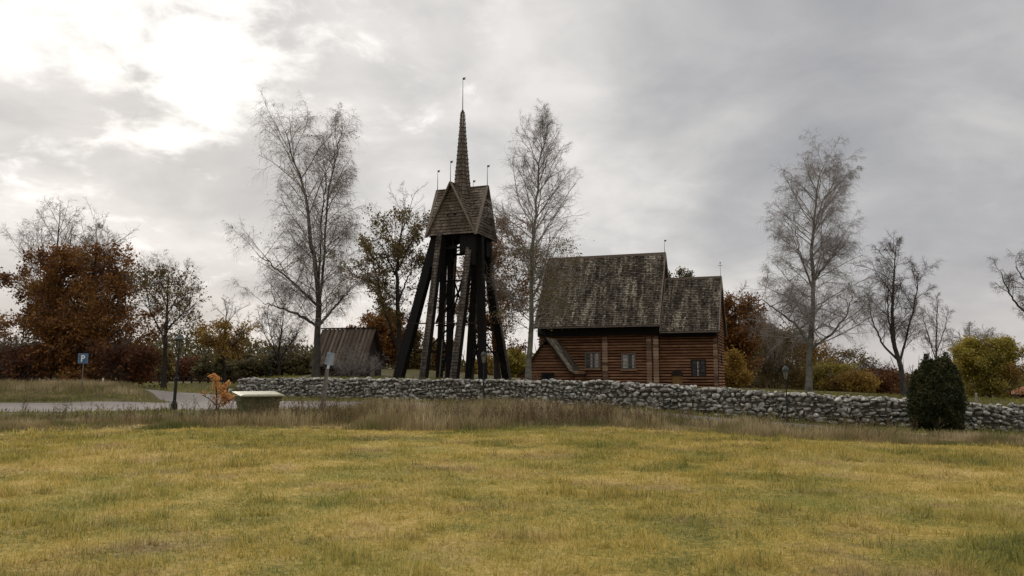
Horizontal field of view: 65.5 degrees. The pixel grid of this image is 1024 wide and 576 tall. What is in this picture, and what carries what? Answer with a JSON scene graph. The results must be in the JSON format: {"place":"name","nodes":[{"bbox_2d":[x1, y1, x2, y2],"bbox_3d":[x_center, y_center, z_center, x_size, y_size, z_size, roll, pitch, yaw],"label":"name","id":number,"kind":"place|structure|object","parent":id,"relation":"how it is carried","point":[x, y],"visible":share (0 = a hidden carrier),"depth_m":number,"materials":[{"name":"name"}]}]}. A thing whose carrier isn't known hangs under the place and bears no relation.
{"place":"outdoors","nodes":[
{"label":"outdoors","id":0,"kind":"place"},
{"bbox_2d":[0,377,235,401],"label":"mound grass","id":1,"kind":"structure","parent":0,"point":[44,385],"depth_m":49.72,"materials":[{"name":"green plant"}]},
{"bbox_2d":[0,401,826,427],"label":"road","id":2,"kind":"structure","parent":0,"point":[46,406],"depth_m":39.96,"materials":[{"name":"grey asphalt"}]},
{"bbox_2d":[0,369,1023,575],"bbox_3d":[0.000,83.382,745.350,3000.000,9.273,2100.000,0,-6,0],"label":"ground","id":3,"kind":"structure","parent":0,"point":[412,373],"depth_m":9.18,"materials":[{"name":"green plant"}]},
{"bbox_2d":[0,340,22,380],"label":"shrub","id":4,"kind":"object","parent":3,"relation":"on","point":[3,345],"visible":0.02,"depth_m":85.72,"materials":[{"name":"brown plant"}]},
{"bbox_2d":[0,326,77,382],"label":"shrub","id":5,"kind":"object","parent":3,"relation":"on","point":[16,363],"visible":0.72,"depth_m":78.49,"materials":[{"name":"brown plant"}]},
{"bbox_2d":[0,195,126,379],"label":"bare tree","id":6,"kind":"object","parent":3,"relation":"on","point":[59,234],"visible":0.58,"depth_m":96.99,"materials":[{"name":"grey plant"}]},
{"bbox_2d":[20,308,130,382],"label":"shrub","id":7,"kind":"object","parent":3,"relation":"on","point":[81,334],"visible":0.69,"depth_m":79.12,"materials":[{"name":"brown plant"}]},
{"bbox_2d":[78,353,88,390],"bbox_3d":[-26.812,5.265,49.705,0.630,2.362,0.106,0,-6,0],"label":"parking sign","id":8,"kind":"object","parent":3,"relation":"on","point":[83,358],"visible":1,"depth_m":49.75,"materials":[{"name":"metal"}]},
{"bbox_2d":[0,204,171,380],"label":"oak tree","id":9,"kind":"object","parent":3,"relation":"on","point":[49,291],"visible":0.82,"depth_m":82.89,"materials":[{"name":"brown plant"}]},
{"bbox_2d":[78,222,118,330],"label":"bare tree","id":10,"kind":"object","parent":3,"relation":"on","point":[104,239],"visible":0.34,"depth_m":99.44,"materials":[{"name":"grey plant"}]},
{"bbox_2d":[76,336,166,386],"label":"shrub","id":11,"kind":"object","parent":3,"relation":"on","point":[138,363],"visible":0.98,"depth_m":78.47,"materials":[{"name":"brown plant"}]},
{"bbox_2d":[118,343,180,379],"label":"shrub","id":12,"kind":"object","parent":3,"relation":"on","point":[170,364],"visible":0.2,"depth_m":116.65,"materials":[{"name":"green plant"}]},
{"bbox_2d":[121,249,211,388],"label":"oak tree","id":13,"kind":"object","parent":3,"relation":"on","point":[185,299],"visible":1,"depth_m":77.60,"materials":[{"name":"brown plant"}]},
{"bbox_2d":[111,375,243,383],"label":"rail fence","id":14,"kind":"object","parent":3,"relation":"on","point":[207,380],"visible":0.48,"depth_m":98.15,"materials":[{"name":"brown wood"}]},
{"bbox_2d":[170,334,185,408],"bbox_3d":[-15.489,3.855,36.800,0.580,3.479,0.580,2,-6,0],"label":"lamp post","id":15,"kind":"object","parent":3,"relation":"on","point":[179,338],"visible":0.98,"depth_m":36.75,"materials":[{"name":"metal"}]},
{"bbox_2d":[168,351,211,379],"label":"shrub","id":16,"kind":"object","parent":3,"relation":"on","point":[185,365],"visible":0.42,"depth_m":120.19,"materials":[{"name":"brown plant"}]},
{"bbox_2d":[141,389,295,403],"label":"lane","id":17,"kind":"structure","parent":3,"relation":"on","point":[182,397],"depth_m":51.67,"materials":[{"name":"grey asphalt"}]},
{"bbox_2d":[201,373,236,409],"bbox_3d":[-13.560,4.776,36.713,2.038,1.737,0.810,0,-6,0],"label":"young maple","id":18,"kind":"object","parent":3,"relation":"on","point":[223,396],"visible":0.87,"depth_m":36.67,"materials":[{"name":"orange plant"}]},
{"bbox_2d":[190,350,255,379],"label":"shrub","id":19,"kind":"object","parent":3,"relation":"on","point":[205,365],"visible":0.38,"depth_m":110.06,"materials":[{"name":"green plant"}]},
{"bbox_2d":[186,293,260,384],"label":"oak tree","id":20,"kind":"object","parent":3,"relation":"on","point":[220,341],"visible":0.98,"depth_m":87.42,"materials":[{"name":"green plant"}]},
{"bbox_2d":[226,351,269,382],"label":"shrub","id":21,"kind":"object","parent":3,"relation":"on","point":[250,367],"visible":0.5,"depth_m":101.79,"materials":[{"name":"green plant"}]},
{"bbox_2d":[231,391,284,412],"bbox_3d":[-10.426,4.706,32.679,1.800,0.921,1.440,4,-8,-33],"label":"grit bin","id":22,"kind":"object","parent":3,"relation":"on","point":[247,396],"visible":0.58,"depth_m":32.26,"materials":[{"name":"green plastic"}]},
{"bbox_2d":[270,350,273,377],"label":"lamp post","id":23,"kind":"object","parent":3,"relation":"on","point":[271,354],"visible":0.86,"depth_m":71.65,"materials":[{"name":"metal"}]},
{"bbox_2d":[251,299,310,375],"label":"bare tree","id":24,"kind":"object","parent":3,"relation":"on","point":[280,339],"visible":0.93,"depth_m":91.82,"materials":[{"name":"grey plant"}]},
{"bbox_2d":[256,349,313,377],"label":"shrub","id":25,"kind":"object","parent":3,"relation":"on","point":[299,367],"visible":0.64,"depth_m":97.76,"materials":[{"name":"green plant"}]},
{"bbox_2d":[222,86,381,377],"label":"birch tree","id":26,"kind":"object","parent":3,"relation":"on","point":[321,241],"visible":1,"depth_m":66.26,"materials":[{"name":"grey plant"}]},
{"bbox_2d":[320,368,327,405],"bbox_3d":[-8.429,4.528,35.718,0.359,1.955,0.060,0,-6,0],"label":"wooden stake","id":27,"kind":"object","parent":3,"relation":"on","point":[324,387],"visible":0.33,"depth_m":35.70,"materials":[{"name":"grey wood"}]},
{"bbox_2d":[323,352,334,410],"bbox_3d":[-8.004,4.141,34.730,0.537,2.709,0.100,0,-6,0],"label":"information sign","id":28,"kind":"object","parent":3,"relation":"on","point":[330,356],"visible":0.89,"depth_m":34.79,"materials":[{"name":"grey metal"}]},
{"bbox_2d":[309,327,385,376],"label":"hut","id":29,"kind":"object","parent":3,"relation":"on","point":[367,339],"visible":0.54,"depth_m":77.30,"materials":[{"name":"brown wood"}]},
{"bbox_2d":[369,357,374,375],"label":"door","id":30,"kind":"structure","parent":29,"relation":"in","point":[373,374],"depth_m":77.31,"materials":[{"name":"brown wood"}]},
{"bbox_2d":[321,340,387,376],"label":"shrub","id":31,"kind":"object","parent":3,"relation":"on","point":[356,368],"visible":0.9,"depth_m":69.44,"materials":[{"name":"brown plant"}]},
{"bbox_2d":[326,182,429,362],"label":"oak tree","id":32,"kind":"object","parent":3,"relation":"on","point":[398,249],"visible":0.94,"depth_m":74.28,"materials":[{"name":"green plant"}]},
{"bbox_2d":[346,306,423,368],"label":"maple tree","id":33,"kind":"object","parent":3,"relation":"on","point":[388,346],"visible":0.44,"depth_m":96.39,"materials":[{"name":"brown plant"}]},
{"bbox_2d":[395,327,444,369],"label":"shrub","id":34,"kind":"object","parent":3,"relation":"on","point":[415,361],"visible":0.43,"depth_m":98.81,"materials":[{"name":"green plant"}]},
{"bbox_2d":[431,340,464,372],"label":"shrub","id":35,"kind":"object","parent":3,"relation":"on","point":[433,357],"visible":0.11,"depth_m":105.18,"materials":[{"name":"green plant"}]},
{"bbox_2d":[392,77,511,379],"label":"bell tower","id":36,"kind":"structure","parent":3,"relation":"on","point":[453,216],"depth_m":59.50,"materials":[{"name":"brown wood"}]},
{"bbox_2d":[424,201,542,378],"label":"oak tree","id":37,"kind":"object","parent":3,"relation":"on","point":[497,374],"visible":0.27,"depth_m":75.94,"materials":[{"name":"brown plant"}]},
{"bbox_2d":[481,351,486,402],"bbox_3d":[-1.661,5.257,46.705,0.360,3.108,0.360,0,-6,0],"label":"lamp post","id":38,"kind":"object","parent":3,"relation":"on","point":[483,356],"visible":0.84,"depth_m":46.71,"materials":[{"name":"metal"}]},
{"bbox_2d":[474,353,500,375],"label":"shrub","id":39,"kind":"object","parent":3,"relation":"on","point":[490,360],"visible":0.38,"depth_m":102.84,"materials":[{"name":"brown plant"}]},
{"bbox_2d":[489,344,533,377],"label":"shrub","id":40,"kind":"object","parent":3,"relation":"on","point":[517,362],"visible":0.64,"depth_m":94.42,"materials":[{"name":"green plant"}]},
{"bbox_2d":[0,374,1023,436],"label":"verge grass","id":41,"kind":"structure","parent":3,"relation":"on","point":[205,387],"depth_m":45.11,"materials":[{"name":"plant"}]},
{"bbox_2d":[0,330,1023,393],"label":"wood","id":42,"kind":"object","parent":3,"relation":"on","point":[198,347],"visible":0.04,"depth_m":160.78,"materials":[{"name":"brown plant"}]},
{"bbox_2d":[470,100,594,380],"bbox_3d":[1.394,-3.521,57.754,9.085,20.859,8.887,-4,-8,34],"label":"birch tree","id":43,"kind":"object","parent":3,"relation":"on","point":[541,273],"visible":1,"depth_m":57.57,"materials":[{"name":"grey plant"}]},
{"bbox_2d":[517,240,726,387],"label":"wooden church","id":44,"kind":"structure","parent":3,"relation":"on","point":[642,318],"depth_m":68.47,"materials":[{"name":"brown wood"}]},
{"bbox_2d":[584,352,600,369],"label":"window","id":45,"kind":"structure","parent":44,"relation":"in","point":[592,359],"depth_m":68.93,"materials":[{"name":"white glass"}]},
{"bbox_2d":[620,353,636,370],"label":"window","id":46,"kind":"structure","parent":44,"relation":"in","point":[628,363],"depth_m":67.88,"materials":[{"name":"white glass"}]},
{"bbox_2d":[671,369,682,384],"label":"door","id":47,"kind":"structure","parent":44,"relation":"in","point":[676,375],"depth_m":66.89,"materials":[{"name":"wood"}]},
{"bbox_2d":[691,360,705,376],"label":"window","id":48,"kind":"structure","parent":44,"relation":"in","point":[698,367],"depth_m":66.37,"materials":[{"name":"grey glass"}]},
{"bbox_2d":[236,377,1023,431],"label":"stone wall","id":49,"kind":"structure","parent":3,"relation":"on","point":[701,400],"depth_m":44.37,"materials":[{"name":"grey stone"}]},
{"bbox_2d":[668,266,694,277],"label":"oak tree","id":50,"kind":"object","parent":3,"relation":"on","point":[679,271],"visible":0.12,"depth_m":90.34,"materials":[{"name":"green plant"}]},
{"bbox_2d":[724,344,756,387],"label":"shrub","id":51,"kind":"object","parent":3,"relation":"on","point":[736,374],"visible":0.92,"depth_m":75.28,"materials":[{"name":"yellow plant"}]},
{"bbox_2d":[723,283,769,374],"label":"oak tree","id":52,"kind":"object","parent":3,"relation":"on","point":[737,337],"visible":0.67,"depth_m":81.21,"materials":[{"name":"brown plant"}]},
{"bbox_2d":[723,334,773,387],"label":"shrub","id":53,"kind":"object","parent":3,"relation":"on","point":[753,353],"visible":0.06,"depth_m":94.16,"materials":[{"name":"brown plant"}]},
{"bbox_2d":[747,313,820,389],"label":"shrub","id":54,"kind":"object","parent":3,"relation":"on","point":[770,372],"visible":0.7,"depth_m":86.84,"materials":[{"name":"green plant"}]},
{"bbox_2d":[782,365,788,420],"bbox_3d":[13.540,5.208,39.264,0.360,2.790,0.360,0,-6,0],"label":"lamp post","id":55,"kind":"object","parent":3,"relation":"on","point":[785,370],"visible":0.92,"depth_m":39.26,"materials":[{"name":"metal"}]},
{"bbox_2d":[780,334,839,389],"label":"shrub","id":56,"kind":"object","parent":3,"relation":"on","point":[815,355],"visible":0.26,"depth_m":90.85,"materials":[{"name":"brown plant"}]},
{"bbox_2d":[736,129,891,391],"bbox_3d":[19.420,-1.924,52.755,9.684,17.811,8.876,2,-7,-16],"label":"birch tree","id":57,"kind":"object","parent":3,"relation":"on","point":[804,309],"visible":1,"depth_m":52.17,"materials":[{"name":"grey plant"}]},
{"bbox_2d":[802,359,863,391],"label":"shrub","id":58,"kind":"object","parent":3,"relation":"on","point":[819,372],"visible":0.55,"depth_m":84.48,"materials":[{"name":"green plant"}]},
{"bbox_2d":[818,334,879,368],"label":"shrub","id":59,"kind":"object","parent":3,"relation":"on","point":[849,354],"visible":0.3,"depth_m":98.74,"materials":[{"name":"grey plant"}]},
{"bbox_2d":[815,365,886,393],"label":"shrub","id":60,"kind":"object","parent":3,"relation":"on","point":[859,381],"visible":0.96,"depth_m":82.39,"materials":[{"name":"yellow plant"}]},
{"bbox_2d":[824,346,914,394],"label":"shrub","id":61,"kind":"object","parent":3,"relation":"on","point":[892,383],"visible":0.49,"depth_m":95.64,"materials":[{"name":"green plant"}]},
{"bbox_2d":[850,229,944,396],"bbox_3d":[25.034,1.598,52.004,5.674,11.018,4.107,0,-6,0],"label":"birch tree","id":62,"kind":"object","parent":3,"relation":"on","point":[892,329],"visible":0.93,"depth_m":51.85,"materials":[{"name":"grey plant"}]},
{"bbox_2d":[911,292,957,359],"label":"bare tree","id":63,"kind":"object","parent":3,"relation":"on","point":[937,344],"visible":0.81,"depth_m":85.07,"materials":[{"name":"grey plant"}]},
{"bbox_2d":[904,350,969,431],"bbox_3d":[19.846,4.821,37.028,2.841,3.870,2.767,0,-6,0],"label":"juniper bush","id":64,"kind":"object","parent":3,"relation":"on","point":[936,391],"visible":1,"depth_m":36.69,"materials":[{"name":"green plant"}]},
{"bbox_2d":[939,321,997,396],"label":"bare tree","id":65,"kind":"object","parent":3,"relation":"on","point":[965,332],"visible":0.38,"depth_m":95.00,"materials":[{"name":"grey plant"}]},
{"bbox_2d":[948,325,1023,400],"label":"shrub","id":66,"kind":"object","parent":3,"relation":"on","point":[977,362],"visible":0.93,"depth_m":70.90,"materials":[{"name":"yellow plant"}]},
{"bbox_2d":[986,358,1023,399],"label":"bush","id":67,"kind":"object","parent":3,"relation":"on","point":[1017,373],"visible":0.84,"depth_m":69.35,"materials":[{"name":"brown plant"}]},
{"bbox_2d":[987,249,1023,319],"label":"bare tree","id":68,"kind":"object","parent":3,"relation":"on","point":[1007,287],"visible":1,"depth_m":40.39,"materials":[{"name":"grey plant"}]},
{"bbox_2d":[1007,387,1023,400],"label":"red cottage","id":69,"kind":"structure","parent":3,"relation":"on","point":[1022,394],"depth_m":80.88,"materials":[{"name":"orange wood"}]},
{"bbox_2d":[0,393,1023,446],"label":"tall grass","id":70,"kind":"structure","parent":0,"point":[415,420],"depth_m":25.43,"materials":[{"name":"plant"}]},
{"bbox_2d":[0,0,1023,376],"label":"sky","id":71,"kind":"structure","parent":0,"point":[675,115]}
]}

